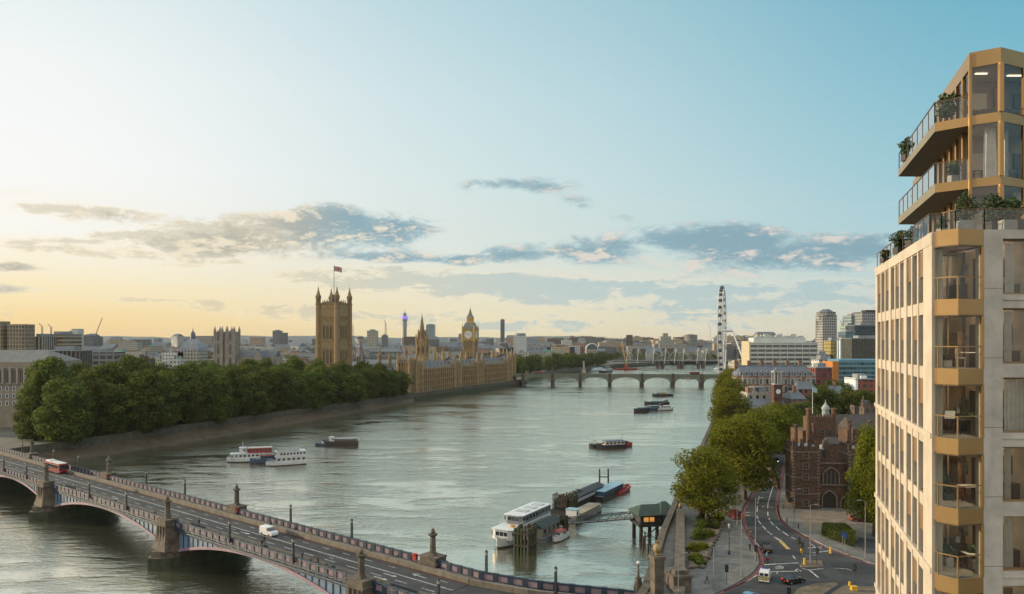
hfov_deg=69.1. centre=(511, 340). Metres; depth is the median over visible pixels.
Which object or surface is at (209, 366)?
plane tree
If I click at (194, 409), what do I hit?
plane tree
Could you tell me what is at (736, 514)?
delivery van
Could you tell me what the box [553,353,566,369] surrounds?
embankment tree
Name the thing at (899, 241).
potted plant
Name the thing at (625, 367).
crane barge
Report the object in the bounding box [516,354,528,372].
embankment tree
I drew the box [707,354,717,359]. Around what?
embankment tree
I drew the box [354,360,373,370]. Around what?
plane tree
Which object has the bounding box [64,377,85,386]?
plane tree
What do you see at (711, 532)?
shrub
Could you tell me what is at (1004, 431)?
window
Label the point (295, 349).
city building
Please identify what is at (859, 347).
office block
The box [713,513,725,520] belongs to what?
shrub
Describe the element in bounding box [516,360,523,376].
embankment tree
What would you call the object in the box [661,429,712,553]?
bank
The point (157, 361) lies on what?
city building
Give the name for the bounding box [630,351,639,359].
embankment tree
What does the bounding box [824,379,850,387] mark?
garden tree
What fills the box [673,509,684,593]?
promenade wall
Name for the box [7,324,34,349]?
office tower
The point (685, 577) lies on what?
stone pylon
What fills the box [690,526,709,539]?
shrub
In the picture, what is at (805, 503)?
window
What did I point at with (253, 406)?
plane tree
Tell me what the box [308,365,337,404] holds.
plane tree
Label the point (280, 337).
tower block
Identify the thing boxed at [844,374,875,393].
brick block
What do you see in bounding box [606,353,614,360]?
embankment tree
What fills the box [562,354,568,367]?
embankment tree
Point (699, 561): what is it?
shrub
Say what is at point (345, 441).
cargo barge
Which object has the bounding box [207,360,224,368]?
plane tree
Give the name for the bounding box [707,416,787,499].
plane tree
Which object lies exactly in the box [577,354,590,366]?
embankment tree
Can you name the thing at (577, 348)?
city building
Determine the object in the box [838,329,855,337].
office block
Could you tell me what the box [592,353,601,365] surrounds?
embankment tree
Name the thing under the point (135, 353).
city building
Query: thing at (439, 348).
city building
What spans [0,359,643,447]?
ground
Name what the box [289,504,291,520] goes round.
lattice lamp
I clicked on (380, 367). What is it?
plane tree
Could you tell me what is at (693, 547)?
shrub
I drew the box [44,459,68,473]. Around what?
single deck bus
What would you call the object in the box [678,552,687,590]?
street lamp
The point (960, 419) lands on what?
table
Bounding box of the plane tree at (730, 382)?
[710,374,748,414]
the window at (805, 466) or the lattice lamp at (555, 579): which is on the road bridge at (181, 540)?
the lattice lamp at (555, 579)
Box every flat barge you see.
[566,502,601,524]
[589,440,601,447]
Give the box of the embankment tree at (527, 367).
[522,360,532,372]
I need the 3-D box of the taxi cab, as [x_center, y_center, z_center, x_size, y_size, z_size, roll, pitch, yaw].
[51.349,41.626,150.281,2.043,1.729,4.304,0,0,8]
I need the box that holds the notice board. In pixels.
[788,497,793,508]
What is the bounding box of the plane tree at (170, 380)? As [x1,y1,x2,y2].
[144,369,189,427]
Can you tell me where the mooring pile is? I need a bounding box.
[642,536,643,551]
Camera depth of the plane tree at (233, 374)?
415.87 m
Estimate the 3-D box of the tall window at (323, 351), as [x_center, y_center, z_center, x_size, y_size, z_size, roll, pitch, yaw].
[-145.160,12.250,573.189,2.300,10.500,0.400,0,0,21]
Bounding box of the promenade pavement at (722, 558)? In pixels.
[663,441,763,593]
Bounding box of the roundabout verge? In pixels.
[831,586,875,593]
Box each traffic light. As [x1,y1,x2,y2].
[725,564,727,583]
[754,545,757,560]
[797,537,800,557]
[801,541,803,561]
[816,547,818,563]
[853,563,856,584]
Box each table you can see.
[953,418,974,434]
[955,484,974,501]
[956,352,974,366]
[960,551,974,568]
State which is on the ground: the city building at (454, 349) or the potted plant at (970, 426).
the city building at (454, 349)
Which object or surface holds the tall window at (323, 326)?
in the square tower at (333, 329)
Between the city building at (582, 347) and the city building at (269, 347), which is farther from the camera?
the city building at (582, 347)
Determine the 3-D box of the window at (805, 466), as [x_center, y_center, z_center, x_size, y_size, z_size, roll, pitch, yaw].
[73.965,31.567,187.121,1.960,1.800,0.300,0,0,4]
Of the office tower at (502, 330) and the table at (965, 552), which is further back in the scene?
the office tower at (502, 330)
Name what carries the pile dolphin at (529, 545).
in the river water
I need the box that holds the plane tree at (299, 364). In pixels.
[286,355,305,371]
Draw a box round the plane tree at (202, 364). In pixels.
[194,360,210,370]
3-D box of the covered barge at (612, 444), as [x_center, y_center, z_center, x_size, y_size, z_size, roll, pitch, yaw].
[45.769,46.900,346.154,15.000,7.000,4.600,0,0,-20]
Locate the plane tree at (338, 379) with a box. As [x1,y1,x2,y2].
[326,370,353,403]
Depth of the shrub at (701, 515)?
173.50 m
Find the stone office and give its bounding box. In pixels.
[0,350,82,427]
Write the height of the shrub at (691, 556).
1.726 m
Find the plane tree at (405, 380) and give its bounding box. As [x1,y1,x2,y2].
[392,370,413,394]
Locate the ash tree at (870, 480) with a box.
[858,447,875,526]
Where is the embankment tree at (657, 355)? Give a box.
[652,351,661,359]
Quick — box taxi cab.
[759,542,772,552]
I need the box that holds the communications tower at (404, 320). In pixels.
[402,310,407,337]
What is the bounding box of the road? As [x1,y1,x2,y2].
[715,453,875,593]
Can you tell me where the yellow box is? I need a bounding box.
[850,585,857,590]
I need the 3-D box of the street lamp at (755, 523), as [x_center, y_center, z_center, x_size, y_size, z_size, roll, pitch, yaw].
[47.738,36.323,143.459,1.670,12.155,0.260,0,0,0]
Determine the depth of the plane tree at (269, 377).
443.40 m
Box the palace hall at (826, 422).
[791,387,875,443]
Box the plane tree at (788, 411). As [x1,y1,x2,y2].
[756,400,802,447]
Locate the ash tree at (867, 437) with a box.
[843,422,875,535]
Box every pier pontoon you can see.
[530,514,563,542]
[550,482,603,514]
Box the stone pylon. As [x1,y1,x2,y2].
[665,566,692,592]
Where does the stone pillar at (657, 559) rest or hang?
on the bank
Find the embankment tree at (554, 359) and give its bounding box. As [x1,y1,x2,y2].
[542,357,558,370]
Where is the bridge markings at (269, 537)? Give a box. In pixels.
[0,455,467,591]
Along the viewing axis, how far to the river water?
262.19 m
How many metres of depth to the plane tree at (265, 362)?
516.40 m
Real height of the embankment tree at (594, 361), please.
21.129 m
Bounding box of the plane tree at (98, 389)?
[78,378,121,437]
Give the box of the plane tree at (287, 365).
[275,363,295,370]
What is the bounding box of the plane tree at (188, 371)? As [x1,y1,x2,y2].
[172,360,201,415]
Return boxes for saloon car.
[742,591,756,593]
[849,514,864,521]
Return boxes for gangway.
[568,511,633,524]
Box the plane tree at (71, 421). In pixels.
[28,377,95,442]
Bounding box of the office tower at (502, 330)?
[500,319,504,341]
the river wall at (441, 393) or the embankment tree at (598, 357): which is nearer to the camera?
the river wall at (441, 393)
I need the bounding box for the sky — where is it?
[0,0,1023,340]
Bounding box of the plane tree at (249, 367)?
[238,363,260,374]
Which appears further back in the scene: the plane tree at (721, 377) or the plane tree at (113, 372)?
the plane tree at (721, 377)
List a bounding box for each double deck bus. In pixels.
[533,371,542,373]
[690,372,699,374]
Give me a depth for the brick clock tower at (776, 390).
343.18 m
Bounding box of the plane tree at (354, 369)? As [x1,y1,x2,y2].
[346,364,360,372]
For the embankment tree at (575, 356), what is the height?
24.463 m
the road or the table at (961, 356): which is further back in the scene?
the road
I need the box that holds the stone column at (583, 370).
[582,361,585,372]
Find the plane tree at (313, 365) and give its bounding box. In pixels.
[303,358,329,373]
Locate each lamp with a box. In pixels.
[88,481,90,498]
[125,491,127,509]
[228,519,230,542]
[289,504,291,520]
[291,538,294,562]
[350,519,352,536]
[436,577,440,593]
[485,549,487,571]
[554,566,557,593]
[634,561,641,593]
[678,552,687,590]
[713,546,722,588]
[728,524,730,554]
[741,512,749,576]
[755,497,763,559]
[810,504,818,563]
[857,500,865,556]
[944,411,954,424]
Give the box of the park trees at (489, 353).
[293,348,490,358]
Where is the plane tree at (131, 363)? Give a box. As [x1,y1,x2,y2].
[117,354,156,374]
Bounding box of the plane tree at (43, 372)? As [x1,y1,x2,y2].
[16,356,75,438]
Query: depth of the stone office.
377.86 m
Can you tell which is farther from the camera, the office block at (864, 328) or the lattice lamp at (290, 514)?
the office block at (864, 328)
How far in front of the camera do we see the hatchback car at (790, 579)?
129.87 m
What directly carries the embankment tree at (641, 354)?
on the ground
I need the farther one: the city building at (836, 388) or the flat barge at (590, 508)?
the city building at (836, 388)
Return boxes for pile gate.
[599,469,608,483]
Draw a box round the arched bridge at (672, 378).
[513,373,718,386]
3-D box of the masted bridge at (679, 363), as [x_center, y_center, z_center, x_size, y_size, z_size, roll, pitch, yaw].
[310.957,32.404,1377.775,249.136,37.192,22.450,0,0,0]
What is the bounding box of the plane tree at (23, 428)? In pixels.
[10,388,50,440]
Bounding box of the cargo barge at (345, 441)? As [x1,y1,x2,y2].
[322,436,359,445]
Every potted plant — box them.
[880,249,889,262]
[888,230,906,254]
[897,136,909,161]
[905,226,920,247]
[935,92,960,120]
[935,216,949,230]
[943,352,951,366]
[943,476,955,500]
[943,544,956,566]
[945,159,959,181]
[950,190,980,228]
[959,412,974,433]
[965,544,974,568]
[978,193,1010,229]
[990,198,1021,229]
[1010,196,1023,229]
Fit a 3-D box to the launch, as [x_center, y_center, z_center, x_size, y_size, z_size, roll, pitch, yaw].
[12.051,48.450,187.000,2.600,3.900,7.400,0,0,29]
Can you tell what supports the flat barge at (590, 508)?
on the river water
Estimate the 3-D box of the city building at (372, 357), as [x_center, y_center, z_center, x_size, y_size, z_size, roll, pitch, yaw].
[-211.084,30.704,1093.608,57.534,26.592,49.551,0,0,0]
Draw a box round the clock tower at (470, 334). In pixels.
[462,308,478,358]
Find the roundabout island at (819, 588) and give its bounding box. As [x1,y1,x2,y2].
[794,583,837,593]
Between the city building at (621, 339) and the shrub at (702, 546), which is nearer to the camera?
the shrub at (702, 546)
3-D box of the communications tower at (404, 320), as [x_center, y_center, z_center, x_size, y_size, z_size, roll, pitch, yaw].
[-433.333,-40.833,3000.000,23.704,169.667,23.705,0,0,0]
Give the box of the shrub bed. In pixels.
[689,519,722,569]
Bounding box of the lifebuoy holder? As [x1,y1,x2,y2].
[412,553,417,560]
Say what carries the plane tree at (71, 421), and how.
on the ground
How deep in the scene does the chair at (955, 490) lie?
36.18 m
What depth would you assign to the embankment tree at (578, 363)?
1210.88 m
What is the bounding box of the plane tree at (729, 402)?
[706,386,755,425]
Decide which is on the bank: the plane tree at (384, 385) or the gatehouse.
the gatehouse
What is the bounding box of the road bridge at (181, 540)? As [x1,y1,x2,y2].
[0,439,634,593]
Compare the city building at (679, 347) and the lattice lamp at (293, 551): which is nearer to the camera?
the lattice lamp at (293, 551)
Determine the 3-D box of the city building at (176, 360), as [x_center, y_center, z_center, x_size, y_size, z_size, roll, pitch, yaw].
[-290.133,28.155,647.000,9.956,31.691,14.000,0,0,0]
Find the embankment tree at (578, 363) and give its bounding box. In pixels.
[575,355,583,367]
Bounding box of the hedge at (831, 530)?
[821,522,855,546]
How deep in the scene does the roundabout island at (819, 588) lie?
127.08 m
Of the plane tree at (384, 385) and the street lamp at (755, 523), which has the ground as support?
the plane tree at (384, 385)
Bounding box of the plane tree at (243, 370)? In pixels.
[227,364,247,412]
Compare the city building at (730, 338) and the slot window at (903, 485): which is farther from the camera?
the city building at (730, 338)
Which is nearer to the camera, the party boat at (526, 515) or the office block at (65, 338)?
the party boat at (526, 515)
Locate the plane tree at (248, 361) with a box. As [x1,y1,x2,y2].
[239,359,262,370]
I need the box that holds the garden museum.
[743,399,770,413]
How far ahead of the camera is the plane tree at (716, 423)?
216.50 m
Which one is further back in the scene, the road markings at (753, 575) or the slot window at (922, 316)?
the road markings at (753, 575)
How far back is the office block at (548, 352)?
1180.00 m
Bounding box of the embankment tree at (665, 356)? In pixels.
[662,351,669,359]
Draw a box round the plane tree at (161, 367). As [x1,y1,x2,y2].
[152,362,181,401]
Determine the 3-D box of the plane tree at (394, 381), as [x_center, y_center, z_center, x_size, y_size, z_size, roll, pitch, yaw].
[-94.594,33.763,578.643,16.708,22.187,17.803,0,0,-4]
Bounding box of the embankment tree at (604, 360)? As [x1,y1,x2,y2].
[601,352,608,364]
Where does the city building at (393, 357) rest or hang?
on the ground
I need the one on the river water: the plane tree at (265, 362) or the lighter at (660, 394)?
the lighter at (660, 394)
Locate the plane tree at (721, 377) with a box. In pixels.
[713,371,731,389]
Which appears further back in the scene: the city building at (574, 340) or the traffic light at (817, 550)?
the city building at (574, 340)
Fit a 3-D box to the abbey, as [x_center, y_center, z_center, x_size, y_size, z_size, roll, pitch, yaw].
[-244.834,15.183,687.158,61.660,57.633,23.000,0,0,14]
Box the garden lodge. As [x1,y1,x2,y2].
[822,437,838,459]
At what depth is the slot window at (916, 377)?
39.97 m
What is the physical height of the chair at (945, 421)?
0.900 m
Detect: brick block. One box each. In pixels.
[807,363,832,386]
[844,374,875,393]
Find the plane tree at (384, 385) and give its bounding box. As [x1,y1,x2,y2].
[370,369,392,397]
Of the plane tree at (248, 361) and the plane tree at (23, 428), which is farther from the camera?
the plane tree at (248, 361)
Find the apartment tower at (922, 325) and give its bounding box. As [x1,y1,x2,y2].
[874,47,1023,593]
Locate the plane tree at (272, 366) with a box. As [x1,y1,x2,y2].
[268,365,280,409]
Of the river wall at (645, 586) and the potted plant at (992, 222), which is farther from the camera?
the river wall at (645, 586)
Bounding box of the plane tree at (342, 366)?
[331,360,351,373]
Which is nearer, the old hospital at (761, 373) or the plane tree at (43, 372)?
the plane tree at (43, 372)
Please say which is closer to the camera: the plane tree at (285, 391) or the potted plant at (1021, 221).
the potted plant at (1021, 221)
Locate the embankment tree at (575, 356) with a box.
[570,353,578,366]
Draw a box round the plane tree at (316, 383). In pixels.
[301,371,329,408]
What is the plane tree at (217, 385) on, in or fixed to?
on the ground
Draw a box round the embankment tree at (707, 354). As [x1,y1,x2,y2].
[702,352,711,359]
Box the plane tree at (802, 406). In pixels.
[790,401,821,422]
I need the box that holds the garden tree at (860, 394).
[847,388,875,413]
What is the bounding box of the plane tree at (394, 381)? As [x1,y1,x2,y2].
[386,370,400,396]
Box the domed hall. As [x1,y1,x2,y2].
[178,330,207,363]
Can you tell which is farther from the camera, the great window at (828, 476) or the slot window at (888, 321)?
the great window at (828, 476)
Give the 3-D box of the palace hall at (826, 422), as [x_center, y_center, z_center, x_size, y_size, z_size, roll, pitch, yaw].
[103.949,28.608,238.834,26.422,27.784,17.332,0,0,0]
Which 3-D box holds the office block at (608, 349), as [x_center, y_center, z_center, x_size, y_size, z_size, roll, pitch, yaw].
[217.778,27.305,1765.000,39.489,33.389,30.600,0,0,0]
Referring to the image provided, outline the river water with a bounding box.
[0,362,727,593]
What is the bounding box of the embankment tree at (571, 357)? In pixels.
[565,353,576,368]
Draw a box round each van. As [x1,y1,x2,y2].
[259,524,278,536]
[726,509,741,518]
[758,567,771,581]
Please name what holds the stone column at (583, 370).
on the ground
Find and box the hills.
[101,335,810,342]
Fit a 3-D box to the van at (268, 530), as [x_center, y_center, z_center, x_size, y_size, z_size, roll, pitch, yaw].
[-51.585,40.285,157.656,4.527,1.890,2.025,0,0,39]
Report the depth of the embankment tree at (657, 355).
1597.04 m
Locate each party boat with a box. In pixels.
[266,447,306,465]
[489,502,550,548]
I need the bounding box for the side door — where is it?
[840,497,845,507]
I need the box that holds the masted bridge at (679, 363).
[612,348,740,367]
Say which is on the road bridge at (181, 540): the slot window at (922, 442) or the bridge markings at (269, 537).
the bridge markings at (269, 537)
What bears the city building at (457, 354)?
on the ground
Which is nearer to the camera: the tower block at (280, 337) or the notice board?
the notice board
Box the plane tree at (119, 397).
[88,383,142,435]
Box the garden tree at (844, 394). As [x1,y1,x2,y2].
[837,387,856,413]
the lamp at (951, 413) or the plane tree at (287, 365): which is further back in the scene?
the plane tree at (287, 365)
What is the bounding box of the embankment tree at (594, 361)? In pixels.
[589,354,596,365]
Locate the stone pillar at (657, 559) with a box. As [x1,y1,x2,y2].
[647,540,665,593]
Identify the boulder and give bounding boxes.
[702,553,711,558]
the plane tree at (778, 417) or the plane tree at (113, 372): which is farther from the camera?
the plane tree at (113, 372)
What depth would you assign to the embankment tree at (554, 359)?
1089.35 m
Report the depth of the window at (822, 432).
230.31 m
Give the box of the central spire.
[415,316,428,361]
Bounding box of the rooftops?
[82,332,814,359]
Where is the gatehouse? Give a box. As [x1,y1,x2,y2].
[785,423,864,509]
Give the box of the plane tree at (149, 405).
[125,369,174,432]
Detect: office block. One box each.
[35,334,56,349]
[52,331,81,349]
[514,333,525,353]
[518,350,524,357]
[523,350,562,356]
[598,345,612,357]
[656,333,674,343]
[811,355,826,365]
[818,351,830,358]
[823,338,836,358]
[836,337,846,358]
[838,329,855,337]
[840,323,851,331]
[842,335,875,358]
[843,313,853,325]
[845,323,875,334]
[853,310,875,324]
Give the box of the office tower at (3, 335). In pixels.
[0,321,9,349]
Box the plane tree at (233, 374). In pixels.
[209,364,248,418]
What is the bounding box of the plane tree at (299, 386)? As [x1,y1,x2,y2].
[288,376,310,409]
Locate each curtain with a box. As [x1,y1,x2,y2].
[943,256,955,298]
[983,127,996,177]
[1003,517,1012,567]
[1004,128,1007,176]
[1004,311,1011,361]
[1004,379,1023,429]
[1004,448,1010,498]
[1005,243,1013,292]
[1013,191,1020,218]
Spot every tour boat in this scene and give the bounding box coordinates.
[227,446,271,462]
[250,454,274,463]
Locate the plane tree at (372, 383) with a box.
[359,368,380,398]
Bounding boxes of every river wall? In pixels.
[8,392,413,452]
[414,380,520,400]
[525,362,669,383]
[637,489,681,593]
[696,414,716,459]
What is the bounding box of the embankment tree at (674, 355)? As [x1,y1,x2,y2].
[671,352,679,359]
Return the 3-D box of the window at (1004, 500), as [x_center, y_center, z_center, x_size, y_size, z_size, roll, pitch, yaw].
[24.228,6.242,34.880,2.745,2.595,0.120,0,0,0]
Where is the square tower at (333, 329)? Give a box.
[315,266,352,368]
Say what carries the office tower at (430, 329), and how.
on the ground
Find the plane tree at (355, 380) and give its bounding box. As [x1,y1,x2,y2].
[340,372,368,402]
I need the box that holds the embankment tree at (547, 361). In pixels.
[542,355,553,370]
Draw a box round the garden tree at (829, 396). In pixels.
[806,384,842,413]
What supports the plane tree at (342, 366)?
on the ground
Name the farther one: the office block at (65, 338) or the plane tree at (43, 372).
the office block at (65, 338)
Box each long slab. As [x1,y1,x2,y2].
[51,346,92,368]
[90,348,125,365]
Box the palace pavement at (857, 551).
[779,472,875,564]
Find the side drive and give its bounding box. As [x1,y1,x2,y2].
[856,537,875,552]
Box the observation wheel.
[713,286,740,373]
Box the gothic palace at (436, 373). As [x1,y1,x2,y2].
[314,340,515,392]
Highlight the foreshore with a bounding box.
[39,398,414,461]
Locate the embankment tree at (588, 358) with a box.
[581,354,591,366]
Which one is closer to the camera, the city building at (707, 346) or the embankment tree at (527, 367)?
the embankment tree at (527, 367)
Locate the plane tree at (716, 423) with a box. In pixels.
[700,417,748,485]
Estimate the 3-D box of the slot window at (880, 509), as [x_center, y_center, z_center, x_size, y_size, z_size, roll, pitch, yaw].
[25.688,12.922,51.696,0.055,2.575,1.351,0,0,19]
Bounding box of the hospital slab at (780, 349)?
[741,333,817,367]
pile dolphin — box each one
[513,524,536,555]
[558,492,577,508]
[559,515,568,530]
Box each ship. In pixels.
[589,367,602,370]
[599,366,612,372]
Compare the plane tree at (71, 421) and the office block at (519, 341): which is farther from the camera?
the office block at (519, 341)
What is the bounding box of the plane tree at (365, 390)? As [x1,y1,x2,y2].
[346,372,367,399]
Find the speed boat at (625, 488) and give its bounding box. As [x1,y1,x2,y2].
[617,484,630,494]
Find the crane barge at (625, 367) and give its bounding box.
[614,341,636,369]
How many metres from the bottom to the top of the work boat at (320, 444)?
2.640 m
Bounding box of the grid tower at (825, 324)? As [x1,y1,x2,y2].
[815,309,836,350]
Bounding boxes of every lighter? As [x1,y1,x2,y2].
[634,407,648,411]
[644,399,669,404]
[647,405,659,409]
[652,392,672,395]
[658,403,672,410]
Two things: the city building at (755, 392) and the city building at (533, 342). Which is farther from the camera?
the city building at (533, 342)
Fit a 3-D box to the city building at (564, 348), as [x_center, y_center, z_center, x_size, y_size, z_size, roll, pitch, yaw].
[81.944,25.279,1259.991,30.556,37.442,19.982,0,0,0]
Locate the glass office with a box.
[823,359,875,392]
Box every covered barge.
[593,482,622,501]
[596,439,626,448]
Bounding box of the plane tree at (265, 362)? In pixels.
[255,357,274,370]
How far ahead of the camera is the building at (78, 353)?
473.72 m
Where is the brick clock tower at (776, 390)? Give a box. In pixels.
[771,367,782,405]
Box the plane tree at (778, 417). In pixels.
[730,407,795,458]
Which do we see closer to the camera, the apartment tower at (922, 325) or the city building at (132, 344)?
the apartment tower at (922, 325)
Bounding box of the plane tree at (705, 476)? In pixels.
[669,445,743,520]
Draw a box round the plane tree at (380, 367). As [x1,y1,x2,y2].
[370,362,388,372]
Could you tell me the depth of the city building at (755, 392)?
352.31 m
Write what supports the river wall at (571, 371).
on the ground
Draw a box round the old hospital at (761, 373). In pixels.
[731,361,814,398]
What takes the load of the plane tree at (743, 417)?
on the promenade pavement at (722, 558)
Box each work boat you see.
[315,441,325,445]
[625,441,631,446]
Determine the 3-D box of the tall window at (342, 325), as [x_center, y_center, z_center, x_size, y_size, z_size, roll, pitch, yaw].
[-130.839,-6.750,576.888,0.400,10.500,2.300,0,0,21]
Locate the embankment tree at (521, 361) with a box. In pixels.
[516,357,525,372]
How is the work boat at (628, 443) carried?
on the river water
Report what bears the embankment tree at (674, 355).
on the ground
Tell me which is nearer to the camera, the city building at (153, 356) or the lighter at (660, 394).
the lighter at (660, 394)
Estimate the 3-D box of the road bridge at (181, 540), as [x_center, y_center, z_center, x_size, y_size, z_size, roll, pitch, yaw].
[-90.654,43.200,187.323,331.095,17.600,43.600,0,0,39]
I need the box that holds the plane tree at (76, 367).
[66,361,92,377]
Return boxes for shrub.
[686,542,700,551]
[686,552,703,560]
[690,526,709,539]
[694,518,708,527]
[694,558,706,564]
[696,512,712,520]
[697,542,710,549]
[702,528,716,536]
[705,519,721,528]
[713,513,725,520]
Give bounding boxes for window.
[5,370,8,382]
[12,370,15,382]
[19,370,22,382]
[322,325,324,338]
[322,350,324,362]
[326,325,328,338]
[330,325,332,338]
[330,350,332,363]
[342,325,344,338]
[802,452,809,458]
[802,462,809,469]
[802,473,809,480]
[802,488,809,494]
[802,500,809,506]
[819,430,824,435]
[822,467,839,483]
[826,430,832,435]
[879,322,880,358]
[879,415,880,451]
[879,509,880,543]
[883,274,884,311]
[883,369,884,405]
[883,466,884,501]
[887,321,888,359]
[887,420,888,458]
[887,520,888,557]
[902,264,903,306]
[903,374,903,416]
[903,485,903,526]
[909,317,910,362]
[909,434,910,479]
[909,552,910,593]
[915,256,916,303]
[915,377,916,423]
[915,499,916,544]
[921,316,922,364]
[921,442,922,490]
[1003,239,1023,293]
[1003,308,1023,363]
[1003,377,1023,432]
[1003,447,1023,501]
[1003,516,1023,570]
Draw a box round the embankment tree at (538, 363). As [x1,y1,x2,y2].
[532,354,542,370]
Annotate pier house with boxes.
[628,501,670,540]
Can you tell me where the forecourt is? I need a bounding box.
[798,509,875,545]
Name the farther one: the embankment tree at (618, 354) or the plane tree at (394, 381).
the embankment tree at (618, 354)
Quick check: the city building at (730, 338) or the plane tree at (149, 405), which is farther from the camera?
the city building at (730, 338)
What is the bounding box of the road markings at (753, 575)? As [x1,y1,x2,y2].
[717,454,873,593]
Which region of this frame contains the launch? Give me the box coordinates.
[552,526,569,542]
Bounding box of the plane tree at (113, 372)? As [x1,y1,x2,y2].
[76,361,135,410]
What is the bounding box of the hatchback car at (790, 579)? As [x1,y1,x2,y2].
[781,574,805,584]
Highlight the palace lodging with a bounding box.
[819,416,873,459]
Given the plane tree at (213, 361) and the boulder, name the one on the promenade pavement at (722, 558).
the boulder
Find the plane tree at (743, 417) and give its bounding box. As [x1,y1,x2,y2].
[730,412,772,451]
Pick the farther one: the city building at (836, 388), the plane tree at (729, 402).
the city building at (836, 388)
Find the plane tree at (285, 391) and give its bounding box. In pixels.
[272,367,295,411]
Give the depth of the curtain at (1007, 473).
35.34 m
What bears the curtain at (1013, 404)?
hanging from the apartment tower at (922, 325)
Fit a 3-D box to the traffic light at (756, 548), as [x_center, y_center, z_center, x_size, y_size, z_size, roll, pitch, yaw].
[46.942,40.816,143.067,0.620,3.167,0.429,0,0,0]
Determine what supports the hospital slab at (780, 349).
on the bank
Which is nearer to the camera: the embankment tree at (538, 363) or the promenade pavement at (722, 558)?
the promenade pavement at (722, 558)
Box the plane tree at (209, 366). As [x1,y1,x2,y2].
[198,363,220,416]
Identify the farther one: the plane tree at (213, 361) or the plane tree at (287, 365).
the plane tree at (287, 365)
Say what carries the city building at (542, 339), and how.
on the ground
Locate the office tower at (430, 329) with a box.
[426,324,434,335]
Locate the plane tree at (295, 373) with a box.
[277,366,304,378]
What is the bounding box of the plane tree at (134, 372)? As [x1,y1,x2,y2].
[119,369,148,426]
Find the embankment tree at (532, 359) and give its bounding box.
[526,355,537,372]
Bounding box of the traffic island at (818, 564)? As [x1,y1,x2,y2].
[799,560,822,567]
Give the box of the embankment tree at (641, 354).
[637,351,645,359]
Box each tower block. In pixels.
[69,329,83,345]
[84,334,98,345]
[273,330,287,343]
[367,329,377,345]
[382,334,387,347]
[684,334,696,346]
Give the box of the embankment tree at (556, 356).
[551,352,564,369]
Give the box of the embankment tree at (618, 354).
[614,351,622,359]
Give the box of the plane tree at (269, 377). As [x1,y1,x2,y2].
[251,366,281,413]
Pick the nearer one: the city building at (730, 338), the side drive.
the side drive
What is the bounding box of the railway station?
[585,343,597,353]
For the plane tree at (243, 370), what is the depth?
445.15 m
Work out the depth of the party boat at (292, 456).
298.37 m
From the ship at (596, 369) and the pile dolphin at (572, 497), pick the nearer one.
the pile dolphin at (572, 497)
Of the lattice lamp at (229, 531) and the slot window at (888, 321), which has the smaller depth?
the slot window at (888, 321)
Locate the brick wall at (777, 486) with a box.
[766,467,779,488]
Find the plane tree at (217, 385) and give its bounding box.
[199,368,234,423]
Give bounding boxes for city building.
[115,349,158,357]
[116,345,162,352]
[118,339,142,350]
[139,352,154,367]
[144,354,159,358]
[155,359,161,363]
[161,346,173,351]
[162,349,182,367]
[169,355,187,367]
[246,343,278,349]
[278,350,309,354]
[282,358,304,365]
[285,348,312,352]
[296,352,315,357]
[302,354,313,362]
[352,350,369,356]
[352,354,387,359]
[362,343,380,348]
[363,346,403,354]
[370,354,396,359]
[384,345,407,351]
[408,343,436,353]
[429,346,450,352]
[429,349,452,358]
[448,347,489,351]
[451,350,462,357]
[478,348,489,358]
[499,347,513,353]
[511,338,529,346]
[526,339,538,344]
[527,337,538,342]
[528,344,550,348]
[528,348,544,369]
[538,337,544,343]
[540,341,554,344]
[547,336,564,343]
[547,345,574,353]
[551,345,569,354]
[555,343,579,353]
[562,339,571,344]
[565,337,585,344]
[573,342,585,354]
[585,338,600,345]
[598,342,617,350]
[613,338,625,341]
[618,345,625,355]
[627,345,641,359]
[632,344,652,359]
[633,336,642,340]
[652,343,669,347]
[659,342,686,352]
[697,340,713,346]
[702,343,711,349]
[712,343,716,349]
[718,344,740,362]
[727,335,743,341]
[727,341,740,345]
[728,357,740,367]
[735,344,740,359]
[739,378,769,398]
[782,386,805,405]
[787,376,815,406]
[827,381,842,392]
[849,396,875,418]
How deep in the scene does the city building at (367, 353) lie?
1172.39 m
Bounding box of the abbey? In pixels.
[214,326,281,366]
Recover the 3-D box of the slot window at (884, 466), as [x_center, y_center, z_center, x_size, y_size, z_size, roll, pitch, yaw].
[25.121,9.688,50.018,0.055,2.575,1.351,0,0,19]
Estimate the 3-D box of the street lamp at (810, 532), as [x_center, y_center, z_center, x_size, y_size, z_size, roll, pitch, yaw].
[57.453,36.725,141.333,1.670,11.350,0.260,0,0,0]
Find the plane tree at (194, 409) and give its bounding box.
[174,379,211,423]
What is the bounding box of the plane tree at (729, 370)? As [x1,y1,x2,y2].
[711,368,733,389]
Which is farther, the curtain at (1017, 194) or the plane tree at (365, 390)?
the plane tree at (365, 390)
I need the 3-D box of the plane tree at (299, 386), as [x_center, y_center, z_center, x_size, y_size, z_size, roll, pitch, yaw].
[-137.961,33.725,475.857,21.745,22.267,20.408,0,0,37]
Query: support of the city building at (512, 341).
on the ground
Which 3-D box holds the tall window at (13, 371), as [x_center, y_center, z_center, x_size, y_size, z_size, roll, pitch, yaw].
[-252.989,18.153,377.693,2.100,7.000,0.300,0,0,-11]
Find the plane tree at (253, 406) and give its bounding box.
[235,371,271,415]
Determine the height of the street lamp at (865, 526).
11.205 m
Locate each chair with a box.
[944,419,955,432]
[953,480,964,500]
[955,349,965,366]
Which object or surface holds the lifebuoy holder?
on the road bridge at (181, 540)
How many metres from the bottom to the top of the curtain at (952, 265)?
2.350 m

